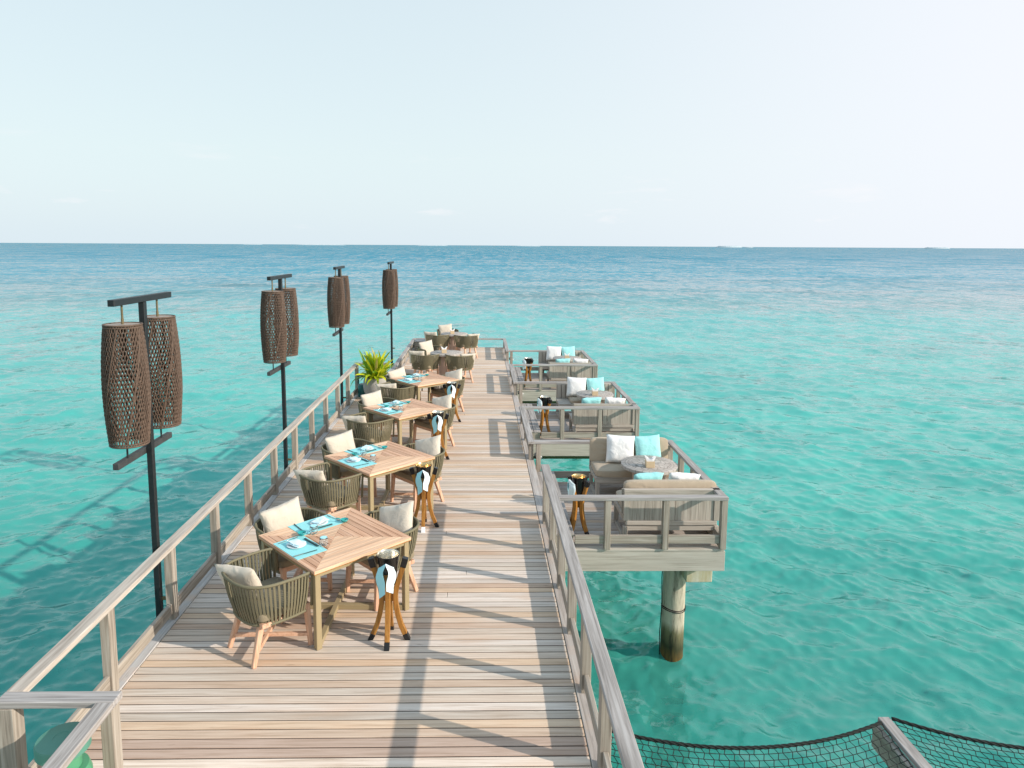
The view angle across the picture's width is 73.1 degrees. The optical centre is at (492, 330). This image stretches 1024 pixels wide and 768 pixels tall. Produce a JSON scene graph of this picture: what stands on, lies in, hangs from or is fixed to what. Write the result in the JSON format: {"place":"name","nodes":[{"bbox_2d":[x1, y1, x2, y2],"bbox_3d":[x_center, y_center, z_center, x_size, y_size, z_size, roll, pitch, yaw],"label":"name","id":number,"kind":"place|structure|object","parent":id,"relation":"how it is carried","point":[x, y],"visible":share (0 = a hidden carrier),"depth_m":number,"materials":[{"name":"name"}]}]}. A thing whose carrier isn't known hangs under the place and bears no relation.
{"place":"outdoors","nodes":[
{"label":"outdoors","id":0,"kind":"place"},
{"bbox_2d":[85,348,591,767],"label":"pier deck","id":1,"kind":"structure","parent":0,"point":[474,671],"depth_m":5.73,"materials":[{"name":"wood"}]},
{"bbox_2d":[33,722,92,767],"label":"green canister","id":2,"kind":"object","parent":1,"relation":"on","point":[48,743],"visible":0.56,"depth_m":4.00,"materials":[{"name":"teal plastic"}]},
{"bbox_2d":[41,702,123,767],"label":"wooden railing","id":3,"kind":"object","parent":1,"relation":"on","point":[106,716],"visible":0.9,"depth_m":4.04,"materials":[{"name":"grey wood"}]},
{"bbox_2d":[221,548,312,668],"bbox_3d":[-1.958,2.378,5.929,0.708,0.731,0.615,7,10,44],"label":"armchair","id":4,"kind":"object","parent":1,"relation":"on","point":[283,601],"visible":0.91,"depth_m":5.78,"materials":[{"name":"green wicker"}]},
{"bbox_2d":[214,564,264,598],"bbox_3d":[-2.129,2.139,5.865,0.423,0.385,0.120,-1,30,22],"label":"cushion","id":5,"kind":"object","parent":4,"relation":"on","point":[247,576],"visible":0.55,"depth_m":5.76,"materials":[{"name":"beige fabric"}]},
{"bbox_2d":[254,507,332,589],"bbox_3d":[-2.011,2.253,6.944,0.615,0.731,0.708,7,10,44],"label":"armchair","id":6,"kind":"object","parent":1,"relation":"on","point":[284,566],"visible":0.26,"depth_m":6.83,"materials":[{"name":"green wicker"}]},
{"bbox_2d":[258,496,303,532],"bbox_3d":[-2.094,1.940,6.946,0.443,0.408,0.139,-17,3,-42],"label":"cushion","id":7,"kind":"object","parent":6,"relation":"on","point":[287,513],"visible":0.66,"depth_m":6.89,"materials":[{"name":"beige fabric"}]},
{"bbox_2d":[299,462,363,513],"bbox_3d":[-2.004,2.071,8.423,0.708,0.731,0.615,6,9,39],"label":"armchair","id":8,"kind":"object","parent":1,"relation":"on","point":[342,496],"visible":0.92,"depth_m":8.22,"materials":[{"name":"green wicker"}]},
{"bbox_2d":[293,470,328,492],"bbox_3d":[-2.171,1.832,8.344,0.410,0.385,0.122,-1,30,17],"label":"cushion","id":9,"kind":"object","parent":8,"relation":"on","point":[315,474],"visible":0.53,"depth_m":8.25,"materials":[{"name":"beige fabric"}]},
{"bbox_2d":[259,507,410,650],"bbox_3d":[-1.488,2.301,6.567,1.026,0.723,1.026,-7,10,-44],"label":"square table","id":10,"kind":"object","parent":1,"relation":"on","point":[357,536],"visible":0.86,"depth_m":6.46,"materials":[{"name":"brown wood"}]},
{"bbox_2d":[274,535,326,559],"bbox_3d":[-1.748,1.968,6.281,0.295,0.002,0.455,-7,10,-44],"label":"placemat","id":11,"kind":"object","parent":10,"relation":"on","point":[308,547],"visible":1,"depth_m":6.23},
{"bbox_2d":[288,514,342,534],"bbox_3d":[-1.728,1.906,6.784,0.455,0.002,0.295,-7,10,-44],"label":"placemat","id":12,"kind":"object","parent":10,"relation":"on","point":[304,525],"visible":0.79,"depth_m":6.76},
{"bbox_2d":[321,438,376,496],"bbox_3d":[-1.996,1.933,9.534,0.615,0.731,0.708,7,10,44],"label":"armchair","id":13,"kind":"object","parent":1,"relation":"on","point":[338,472],"visible":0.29,"depth_m":9.30,"materials":[{"name":"green wicker"}]},
{"bbox_2d":[324,429,355,452],"bbox_3d":[-2.079,1.620,9.537,0.450,0.408,0.116,-14,1,-42],"label":"cushion","id":14,"kind":"object","parent":13,"relation":"on","point":[344,441],"visible":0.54,"depth_m":9.49,"materials":[{"name":"beige fabric"}]},
{"bbox_2d":[117,347,597,767],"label":"deck kerb","id":15,"kind":"structure","parent":1,"relation":"on","point":[158,637],"depth_m":6.93,"materials":[{"name":"wood"}]},
{"bbox_2d":[0,709,27,767],"bbox_3d":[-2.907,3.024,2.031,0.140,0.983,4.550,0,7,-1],"label":"corner post","id":16,"kind":"object","parent":15,"relation":"on","point":[13,749],"visible":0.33,"depth_m":4.17,"materials":[{"name":"brown wood"}]},
{"bbox_2d":[0,691,121,708],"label":"wooden railing","id":17,"kind":"object","parent":16,"relation":"on","point":[49,700],"visible":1,"depth_m":4.16,"materials":[{"name":"wood"}]},
{"bbox_2d":[7,363,358,767],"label":"wooden railing","id":18,"kind":"object","parent":15,"relation":"on","point":[102,613],"visible":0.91,"depth_m":6.37,"materials":[{"name":"grey wood"}]},
{"bbox_2d":[101,292,182,616],"bbox_3d":[-3.112,3.043,6.469,0.368,6.755,1.040,0,7,-1],"label":"lantern post","id":19,"kind":"object","parent":18,"relation":"attached to","point":[149,410],"visible":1,"depth_m":5.96,"materials":[{"name":"wicker"}]},
{"bbox_2d":[260,274,298,469],"bbox_3d":[-3.174,2.531,10.617,0.368,6.755,1.040,0,7,0],"label":"lantern post","id":20,"kind":"object","parent":18,"relation":"attached to","point":[280,318],"visible":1,"depth_m":10.04,"materials":[{"name":"brown wicker"}]},
{"bbox_2d":[327,266,349,404],"bbox_3d":[-3.249,2.002,14.903,0.368,6.755,1.040,0,7,-2],"label":"lantern post","id":21,"kind":"object","parent":18,"relation":"attached to","point":[338,305],"visible":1,"depth_m":14.24,"materials":[{"name":"brown wicker"}]},
{"bbox_2d":[387,338,415,374],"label":"wooden railing","id":22,"kind":"object","parent":15,"relation":"on","point":[400,361],"visible":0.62,"depth_m":20.28,"materials":[{"name":"grey wood"}]},
{"bbox_2d":[382,261,397,367],"bbox_3d":[-2.788,1.482,19.130,0.368,6.755,1.040,0,7,-1],"label":"lantern post","id":23,"kind":"object","parent":22,"relation":"attached to","point":[390,289],"visible":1,"depth_m":18.43,"materials":[{"name":"brown wicker"}]},
{"bbox_2d":[509,364,517,394],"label":"wooden railing","id":24,"kind":"object","parent":15,"relation":"on","point":[513,377],"visible":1,"depth_m":16.69,"materials":[{"name":"grey wood"}]},
{"bbox_2d":[519,406,533,459],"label":"wooden railing","id":25,"kind":"object","parent":15,"relation":"on","point":[528,435],"visible":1,"depth_m":11.93,"materials":[{"name":"grey wood"}]},
{"bbox_2d":[541,464,643,767],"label":"wooden railing","id":26,"kind":"object","parent":15,"relation":"on","point":[609,715],"visible":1,"depth_m":5.21,"materials":[{"name":"grey wood"}]},
{"bbox_2d":[346,412,394,445],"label":"armchair","id":27,"kind":"object","parent":1,"relation":"on","point":[376,434],"visible":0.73,"depth_m":10.82,"materials":[{"name":"green wicker"}]},
{"bbox_2d":[341,416,369,432],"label":"cushion","id":28,"kind":"object","parent":27,"relation":"on","point":[358,418],"visible":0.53,"depth_m":10.88,"materials":[{"name":"beige fabric"}]},
{"bbox_2d":[350,347,394,393],"bbox_3d":[-2.625,0.940,15.665,1.113,1.182,1.404,0,7,-1],"label":"potted plant","id":29,"kind":"object","parent":1,"relation":"on","point":[375,368],"visible":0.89,"depth_m":15.44,"materials":[{"name":"green plant"}]},
{"bbox_2d":[357,397,399,436],"bbox_3d":[-2.023,1.603,12.214,0.615,0.731,0.708,7,10,44],"label":"armchair","id":30,"kind":"object","parent":1,"relation":"on","point":[374,418],"visible":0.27,"depth_m":12.02,"materials":[{"name":"green wicker"}]},
{"bbox_2d":[360,390,382,414],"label":"cushion","id":31,"kind":"object","parent":30,"relation":"on","point":[372,398],"visible":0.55,"depth_m":12.17,"materials":[{"name":"beige fabric"}]},
{"bbox_2d":[324,441,434,519],"bbox_3d":[-1.468,1.996,9.041,1.026,0.723,1.026,-7,10,-44],"label":"square table","id":32,"kind":"object","parent":1,"relation":"on","point":[392,457],"visible":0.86,"depth_m":8.93,"materials":[{"name":"brown wood"}]},
{"bbox_2d":[337,456,376,468],"bbox_3d":[-1.711,1.665,8.742,0.295,0.002,0.455,-7,10,-44],"label":"placemat","id":33,"kind":"object","parent":32,"relation":"on","point":[359,463],"visible":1,"depth_m":8.68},
{"bbox_2d":[346,510,419,610],"bbox_3d":[-1.067,2.263,6.910,0.615,0.731,0.708,-6,10,-44],"label":"armchair","id":34,"kind":"object","parent":1,"relation":"on","point":[412,533],"visible":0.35,"depth_m":6.81,"materials":[{"name":"wicker"}]},
{"bbox_2d":[379,501,413,532],"bbox_3d":[-0.965,1.929,6.923,0.423,0.385,0.123,-15,-31,23],"label":"cushion","id":35,"kind":"object","parent":34,"relation":"on","point":[399,517],"visible":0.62,"depth_m":6.88,"materials":[{"name":"beige fabric"}]},
{"bbox_2d":[368,556,410,650],"bbox_3d":[-0.906,2.348,6.054,0.292,0.762,0.292,7,10,44],"label":"bucket stand","id":36,"kind":"object","parent":1,"relation":"on","point":[391,600],"visible":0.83,"depth_m":6.02,"materials":[{"name":"brown wood"}]},
{"bbox_2d":[376,564,395,598],"bbox_3d":[-0.900,2.126,5.852,0.172,0.323,0.068,0,7,-5],"label":"towel","id":37,"kind":"object","parent":36,"relation":"hanging from","point":[390,582],"visible":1,"depth_m":5.84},
{"bbox_2d":[376,549,399,584],"bbox_3d":[-0.905,2.078,6.020,0.204,0.276,0.204,0,7,-1],"label":"wine bucket","id":38,"kind":"object","parent":36,"relation":"attached to","point":[390,557],"visible":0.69,"depth_m":6.01,"materials":[{"name":"metal"}]},
{"bbox_2d":[380,382,416,401],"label":"armchair","id":39,"kind":"object","parent":1,"relation":"on","point":[395,393],"visible":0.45,"depth_m":13.36,"materials":[{"name":"green wicker"}]},
{"bbox_2d":[385,373,422,400],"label":"armchair","id":40,"kind":"object","parent":1,"relation":"on","point":[388,379],"visible":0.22,"depth_m":14.37,"materials":[{"name":"green wicker"}]},
{"bbox_2d":[387,366,405,386],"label":"cushion","id":41,"kind":"object","parent":40,"relation":"on","point":[399,372],"visible":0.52,"depth_m":14.51,"materials":[{"name":"beige fabric"}]},
{"bbox_2d":[363,398,447,449],"bbox_3d":[-1.464,1.663,11.733,1.026,0.723,1.026,-6,10,-43],"label":"square table","id":42,"kind":"object","parent":1,"relation":"on","point":[413,409],"visible":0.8,"depth_m":11.62,"materials":[{"name":"brown wood"}]},
{"bbox_2d":[390,443,445,511],"bbox_3d":[-0.974,1.963,9.343,0.615,0.731,0.708,-6,10,-44],"label":"armchair","id":43,"kind":"object","parent":1,"relation":"on","point":[405,475],"visible":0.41,"depth_m":9.21,"materials":[{"name":"wood"}]},
{"bbox_2d":[415,435,440,462],"bbox_3d":[-0.873,1.629,9.357,0.420,0.385,0.128,-15,-31,23],"label":"cushion","id":44,"kind":"object","parent":43,"relation":"on","point":[430,446],"visible":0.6,"depth_m":9.32,"materials":[{"name":"beige fabric"}]},
{"bbox_2d":[409,467,438,532],"bbox_3d":[-0.839,2.047,8.492,0.292,0.762,0.292,7,10,44],"label":"bucket stand","id":45,"kind":"object","parent":1,"relation":"on","point":[423,495],"visible":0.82,"depth_m":8.45,"materials":[{"name":"brown wood"}]},
{"bbox_2d":[416,470,429,494],"bbox_3d":[-0.833,1.826,8.290,0.172,0.323,0.068,0,7,-5],"label":"towel","id":46,"kind":"object","parent":45,"relation":"hanging from","point":[426,481],"visible":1,"depth_m":8.28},
{"bbox_2d":[415,462,431,486],"bbox_3d":[-0.837,1.777,8.458,0.204,0.276,0.204,0,7,-1],"label":"wine bucket","id":47,"kind":"object","parent":45,"relation":"attached to","point":[424,466],"visible":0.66,"depth_m":8.42,"materials":[{"name":"gold metal"}]},
{"bbox_2d":[390,372,458,417],"bbox_3d":[-1.404,1.351,14.271,1.026,0.723,1.026,-6,9,-41],"label":"square table","id":48,"kind":"object","parent":1,"relation":"on","point":[430,380],"visible":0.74,"depth_m":14.05,"materials":[{"name":"brown wood"}]},
{"bbox_2d":[411,354,440,374],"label":"armchair","id":49,"kind":"object","parent":1,"relation":"on","point":[428,364],"visible":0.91,"depth_m":17.34,"materials":[{"name":"green wicker"}]},
{"bbox_2d":[411,401,455,445],"bbox_3d":[-0.969,1.643,11.934,0.615,0.731,0.708,-6,10,-44],"label":"armchair","id":50,"kind":"object","parent":1,"relation":"on","point":[423,423],"visible":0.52,"depth_m":11.81,"materials":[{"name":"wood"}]},
{"bbox_2d":[432,394,451,418],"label":"cushion","id":51,"kind":"object","parent":50,"relation":"on","point":[445,401],"visible":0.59,"depth_m":11.92,"materials":[{"name":"beige fabric"}]},
{"bbox_2d":[426,334,449,349],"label":"armchair","id":52,"kind":"object","parent":1,"relation":"on","point":[437,340],"visible":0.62,"depth_m":21.16,"materials":[{"name":"green wicker"}]},
{"bbox_2d":[427,413,449,459],"bbox_3d":[-0.876,1.715,11.181,0.292,0.762,0.292,7,10,44],"label":"bucket stand","id":53,"kind":"object","parent":1,"relation":"on","point":[438,432],"visible":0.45,"depth_m":11.14,"materials":[{"name":"brown wood"}]},
{"bbox_2d":[428,375,464,411],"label":"armchair","id":54,"kind":"object","parent":1,"relation":"on","point":[437,391],"visible":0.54,"depth_m":14.30,"materials":[{"name":"green wicker"}]},
{"bbox_2d":[430,350,462,374],"bbox_3d":[-1.184,0.909,17.949,0.840,0.700,0.840,0,7,-1],"label":"round table","id":55,"kind":"object","parent":1,"relation":"on","point":[442,369],"visible":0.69,"depth_m":17.77,"materials":[{"name":"stone"}]},
{"bbox_2d":[441,332,467,350],"bbox_3d":[-1.191,0.434,21.800,0.840,0.700,0.840,0,7,-1],"label":"round table","id":56,"kind":"object","parent":1,"relation":"on","point":[452,346],"visible":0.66,"depth_m":21.61,"materials":[{"name":"stone"}]},
{"bbox_2d":[445,352,473,382],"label":"armchair","id":57,"kind":"object","parent":1,"relation":"on","point":[454,363],"visible":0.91,"depth_m":17.29,"materials":[{"name":"green wicker"}]},
{"bbox_2d":[454,333,477,357],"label":"armchair","id":58,"kind":"object","parent":1,"relation":"on","point":[463,342],"visible":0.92,"depth_m":21.11,"materials":[{"name":"green wicker"}]},
{"bbox_2d":[0,243,1023,767],"bbox_3d":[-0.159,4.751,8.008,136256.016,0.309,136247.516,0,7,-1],"label":"sea","id":59,"kind":"structure","parent":0,"point":[842,427],"depth_m":20.32,"materials":[{"name":"liquid"}]},
{"bbox_2d":[0,0,1023,248],"label":"sky","id":60,"kind":"structure","parent":0,"point":[669,123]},
{"bbox_2d":[522,373,555,389],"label":"platform deck","id":61,"kind":"structure","parent":0,"point":[534,376],"depth_m":19.96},
{"bbox_2d":[517,390,555,400],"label":"platform fascia","id":62,"kind":"structure","parent":61,"relation":"attached to","point":[530,395],"depth_m":18.49,"materials":[{"name":"grey wood"}]},
{"bbox_2d":[513,364,597,389],"bbox_3d":[1.682,1.245,18.444,2.275,0.696,0.105,0,7,-1],"label":"wooden railing","id":63,"kind":"object","parent":62,"relation":"on","point":[540,386],"visible":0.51,"depth_m":18.39,"materials":[{"name":"grey wood"}]},
{"bbox_2d":[509,350,583,372],"bbox_3d":[1.638,0.939,20.924,2.275,0.696,0.105,0,7,-1],"label":"wooden railing","id":64,"kind":"object","parent":61,"relation":"on","point":[532,368],"visible":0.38,"depth_m":20.85,"materials":[{"name":"grey wood"}]},
{"bbox_2d":[538,351,580,373],"bbox_3d":[2.035,0.999,20.470,1.288,0.700,0.660,0,7,-1],"label":"wooden bench","id":65,"kind":"object","parent":61,"relation":"on","point":[542,357],"visible":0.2,"depth_m":20.69,"materials":[{"name":"grey wood"}]},
{"bbox_3d":[2.153,0.951,20.411,0.980,0.095,0.540,0,7,-1],"label":"seat pad","id":66,"kind":"object","parent":65,"relation":"on","visible":0},
{"bbox_2d":[546,346,560,360],"bbox_3d":[1.832,0.680,20.513,0.440,0.440,0.161,3,-8,5],"label":"pillow","id":67,"kind":"object","parent":66,"relation":"on","point":[552,351],"visible":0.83,"depth_m":20.45,"materials":[{"name":"white fabric"}]},
{"bbox_2d":[547,363,593,380],"bbox_3d":[2.168,1.181,19.003,1.288,0.700,0.660,0,7,-1],"label":"wooden bench","id":68,"kind":"object","parent":61,"relation":"on","point":[556,373],"visible":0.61,"depth_m":18.68,"materials":[{"name":"grey wood"}]},
{"bbox_2d":[534,411,626,439],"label":"platform deck","id":69,"kind":"structure","parent":0,"point":[554,422],"depth_m":14.86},
{"bbox_2d":[520,403,540,439],"bbox_3d":[0.801,1.938,14.856,0.285,0.191,2.440,0,7,-1],"label":"wooden step","id":70,"kind":"object","parent":69,"relation":"on","point":[534,424],"visible":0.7,"depth_m":14.33,"materials":[{"name":"grey wood"}]},
{"bbox_2d":[538,397,551,435],"bbox_3d":[1.073,1.750,14.091,0.292,0.762,0.292,0,7,-1],"label":"bucket stand","id":71,"kind":"object","parent":69,"relation":"on","point":[544,415],"visible":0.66,"depth_m":14.03,"materials":[{"name":"brown wood"}]},
{"bbox_2d":[533,444,588,455],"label":"platform fascia","id":72,"kind":"structure","parent":69,"relation":"attached to","point":[564,449],"depth_m":13.66,"materials":[{"name":"grey wood"}]},
{"bbox_2d":[524,406,639,439],"bbox_3d":[1.766,1.842,13.611,2.275,0.696,0.105,0,7,-1],"label":"wooden railing","id":73,"kind":"object","parent":72,"relation":"on","point":[561,434],"visible":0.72,"depth_m":13.59,"materials":[{"name":"grey wood"}]},
{"bbox_2d":[517,381,614,405],"bbox_3d":[1.723,1.536,16.092,2.275,0.696,0.105,0,7,-1],"label":"wooden railing","id":74,"kind":"object","parent":69,"relation":"on","point":[520,383],"visible":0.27,"depth_m":16.02,"materials":[{"name":"grey wood"}]},
{"bbox_2d":[556,383,611,419],"bbox_3d":[2.120,1.596,15.638,1.288,0.700,0.660,0,7,-1],"label":"wooden bench","id":75,"kind":"object","parent":69,"relation":"on","point":[562,399],"visible":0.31,"depth_m":15.85,"materials":[{"name":"grey wood"}]},
{"bbox_2d":[568,396,581,403],"bbox_3d":[2.237,1.548,15.578,0.980,0.095,0.540,0,7,-1],"label":"seat pad","id":76,"kind":"object","parent":75,"relation":"on","point":[574,399],"visible":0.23,"depth_m":15.39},
{"bbox_2d":[566,377,585,395],"bbox_3d":[1.916,1.277,15.680,0.440,0.440,0.165,3,-8,5],"label":"pillow","id":77,"kind":"object","parent":76,"relation":"on","point":[574,385],"visible":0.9,"depth_m":15.62,"materials":[{"name":"white fabric"}]},
{"bbox_2d":[586,377,604,390],"bbox_3d":[2.356,1.276,15.708,0.420,0.420,0.156,-3,-8,-6],"label":"pillow","id":78,"kind":"object","parent":76,"relation":"on","point":[594,383],"visible":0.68,"depth_m":15.65,"materials":[{"name":"teal fabric"}]},
{"bbox_2d":[576,390,613,403],"bbox_3d":[2.254,1.693,15.143,0.830,0.630,0.830,0,7,-1],"label":"round table","id":79,"kind":"object","parent":69,"relation":"on","point":[588,394],"visible":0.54,"depth_m":15.02,"materials":[{"name":"stone"}]},
{"bbox_2d":[569,403,634,431],"bbox_3d":[2.252,1.778,14.171,1.288,0.700,0.660,0,7,-1],"label":"wooden bench","id":80,"kind":"object","parent":69,"relation":"on","point":[612,420],"visible":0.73,"depth_m":13.86,"materials":[{"name":"grey wood"}]},
{"bbox_2d":[611,382,637,431],"bbox_3d":[2.829,1.693,14.871,0.105,0.696,2.408,0,7,-1],"label":"wooden railing","id":81,"kind":"object","parent":69,"relation":"on","point":[619,391],"visible":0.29,"depth_m":14.81,"materials":[{"name":"grey wood"}]},
{"bbox_2d":[557,482,716,545],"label":"platform deck","id":82,"kind":"structure","parent":0,"point":[594,514],"depth_m":9.72,"materials":[{"name":"wood"}]},
{"bbox_2d":[537,472,573,547],"bbox_3d":[0.885,2.534,10.023,0.285,0.191,2.440,0,7,-1],"label":"wooden step","id":83,"kind":"object","parent":82,"relation":"on","point":[540,476],"visible":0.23,"depth_m":9.91,"materials":[{"name":"grey wood"}]},
{"bbox_2d":[567,476,590,534],"bbox_3d":[1.157,2.347,9.259,0.292,0.762,0.292,0,7,-1],"label":"bucket stand","id":84,"kind":"object","parent":82,"relation":"on","point":[576,505],"visible":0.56,"depth_m":9.20,"materials":[{"name":"brown wood"}]},
{"bbox_2d":[571,474,586,494],"bbox_3d":[1.158,2.077,9.226,0.204,0.276,0.204,0,7,-1],"label":"wine bucket","id":85,"kind":"object","parent":84,"relation":"attached to","point":[579,479],"visible":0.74,"depth_m":9.16,"materials":[{"name":"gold metal"}]},
{"bbox_2d":[534,440,673,481],"bbox_3d":[1.807,2.133,11.259,2.275,0.696,0.105,0,7,-1],"label":"wooden railing","id":86,"kind":"object","parent":82,"relation":"on","point":[559,474],"visible":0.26,"depth_m":11.20,"materials":[{"name":"grey wood"}]},
{"bbox_2d":[589,444,669,494],"bbox_3d":[2.204,2.193,10.805,1.288,0.700,0.660,0,7,-1],"label":"wooden bench","id":87,"kind":"object","parent":82,"relation":"on","point":[598,481],"visible":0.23,"depth_m":10.49,"materials":[{"name":"grey wood"}]},
{"bbox_2d":[591,461,676,476],"bbox_3d":[2.201,2.128,10.752,1.260,0.125,0.600,0,7,-1],"label":"seat pad","id":88,"kind":"object","parent":87,"relation":"on","point":[606,469],"visible":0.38,"depth_m":10.49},
{"bbox_2d":[605,434,634,462],"bbox_3d":[2.001,1.852,10.785,0.440,0.440,0.158,3,-8,5],"label":"pillow","id":89,"kind":"object","parent":88,"relation":"on","point":[619,448],"visible":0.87,"depth_m":10.72,"materials":[{"name":"white fabric"}]},
{"bbox_2d":[589,437,667,460],"bbox_3d":[2.168,1.892,10.949,1.240,0.400,0.120,0,1,-1],"label":"back cushion","id":90,"kind":"object","parent":88,"relation":"on","point":[597,448],"visible":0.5,"depth_m":10.90,"materials":[{"name":"fabric"}]},
{"bbox_2d":[634,434,660,456],"bbox_3d":[2.441,1.851,10.812,0.420,0.420,0.158,-3,-8,-6],"label":"pillow","id":91,"kind":"object","parent":88,"relation":"on","point":[647,445],"visible":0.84,"depth_m":10.75,"materials":[{"name":"teal fabric"}]},
{"bbox_2d":[565,546,724,570],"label":"platform fascia","id":92,"kind":"structure","parent":82,"relation":"attached to","point":[655,558],"depth_m":8.84,"materials":[{"name":"grey wood"}]},
{"bbox_2d":[559,495,728,549],"bbox_3d":[1.850,2.439,8.778,2.275,0.696,0.105,0,7,-1],"label":"wooden railing","id":93,"kind":"object","parent":92,"relation":"on","point":[664,538],"visible":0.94,"depth_m":8.76,"materials":[{"name":"grey wood"}]},
{"bbox_2d":[621,455,677,479],"bbox_3d":[2.338,2.290,10.310,0.830,0.630,0.830,0,7,-1],"label":"round table","id":94,"kind":"object","parent":82,"relation":"on","point":[636,465],"visible":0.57,"depth_m":10.18,"materials":[{"name":"stone"}]},
{"bbox_2d":[613,488,719,534],"bbox_3d":[2.337,2.375,9.338,1.288,0.700,0.660,0,7,-1],"label":"wooden bench","id":95,"kind":"object","parent":82,"relation":"on","point":[647,515],"visible":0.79,"depth_m":9.02,"materials":[{"name":"grey wood"}]},
{"bbox_2d":[616,490,621,506],"bbox_3d":[2.340,2.299,9.374,1.240,0.125,0.600,0,7,-1],"label":"seat pad","id":96,"kind":"object","parent":95,"relation":"on","point":[618,492],"visible":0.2,"depth_m":9.48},
{"bbox_2d":[634,472,663,479],"bbox_3d":[2.106,2.081,9.384,0.410,0.410,0.167,-3,37,-3],"label":"pillow","id":97,"kind":"object","parent":96,"relation":"on","point":[653,475],"visible":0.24,"depth_m":9.26,"materials":[{"name":"teal fabric"}]},
{"bbox_2d":[623,479,715,487],"bbox_3d":[2.345,2.151,9.109,1.220,0.360,0.110,0,7,-1],"label":"back cushion","id":98,"kind":"object","parent":96,"relation":"on","point":[670,483],"visible":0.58,"depth_m":9.05,"materials":[{"name":"fabric"}]},
{"bbox_2d":[668,472,699,478],"bbox_3d":[2.586,2.087,9.393,0.420,0.420,0.168,3,37,1],"label":"pillow","id":99,"kind":"object","parent":96,"relation":"on","point":[677,475],"visible":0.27,"depth_m":9.26,"materials":[{"name":"white fabric"}]},
{"bbox_2d":[668,442,725,533],"bbox_3d":[2.913,2.289,10.038,0.105,0.696,2.408,0,7,-1],"label":"wooden railing","id":100,"kind":"object","parent":82,"relation":"on","point":[683,457],"visible":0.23,"depth_m":10.06,"materials":[{"name":"grey wood"}]},
{"bbox_3d":[3.439,6.337,2.022,0.596,4.380,0.558,0,7,-1],"label":"concrete pile","id":101,"kind":"object","parent":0,"visible":0},
{"bbox_2d":[871,717,932,767],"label":"net beam","id":102,"kind":"structure","parent":101,"relation":"on","point":[912,753],"depth_m":5.74,"materials":[{"name":"grey wood"}]},
{"bbox_2d":[611,721,912,767],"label":"rope net","id":103,"kind":"object","parent":102,"relation":"hanging from","point":[780,746],"visible":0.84,"depth_m":5.68,"materials":[{"name":"fabric"}]},
{"bbox_2d":[891,717,1023,767],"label":"rope net","id":104,"kind":"object","parent":102,"relation":"hanging from","point":[957,737],"visible":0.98,"depth_m":5.74,"materials":[{"name":"fabric"}]},
{"label":"seabed","id":105,"kind":"structure","parent":0,"visible":0},
{"bbox_2d":[659,571,685,661],"bbox_3d":[2.555,5.260,9.808,0.634,4.600,0.724,4,8,26],"label":"concrete pile","id":106,"kind":"object","parent":105,"relation":"on","point":[673,607],"visible":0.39,"depth_m":9.48,"materials":[{"name":"beige concrete"}]},
{"bbox_2d":[682,571,711,581],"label":"support beam","id":107,"kind":"structure","parent":106,"relation":"on","point":[697,576],"depth_m":9.18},
{"bbox_3d":[2.492,4.679,14.646,0.837,4.568,0.637,0,7,-1],"label":"concrete pile","id":108,"kind":"object","parent":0,"visible":0},
{"bbox_2d":[533,456,588,458],"bbox_3d":[1.491,2.520,14.053,1.700,0.148,0.120,0,7,-1],"label":"cross bearer","id":109,"kind":"object","parent":108,"relation":"on","point":[565,457],"visible":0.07,"depth_m":14.00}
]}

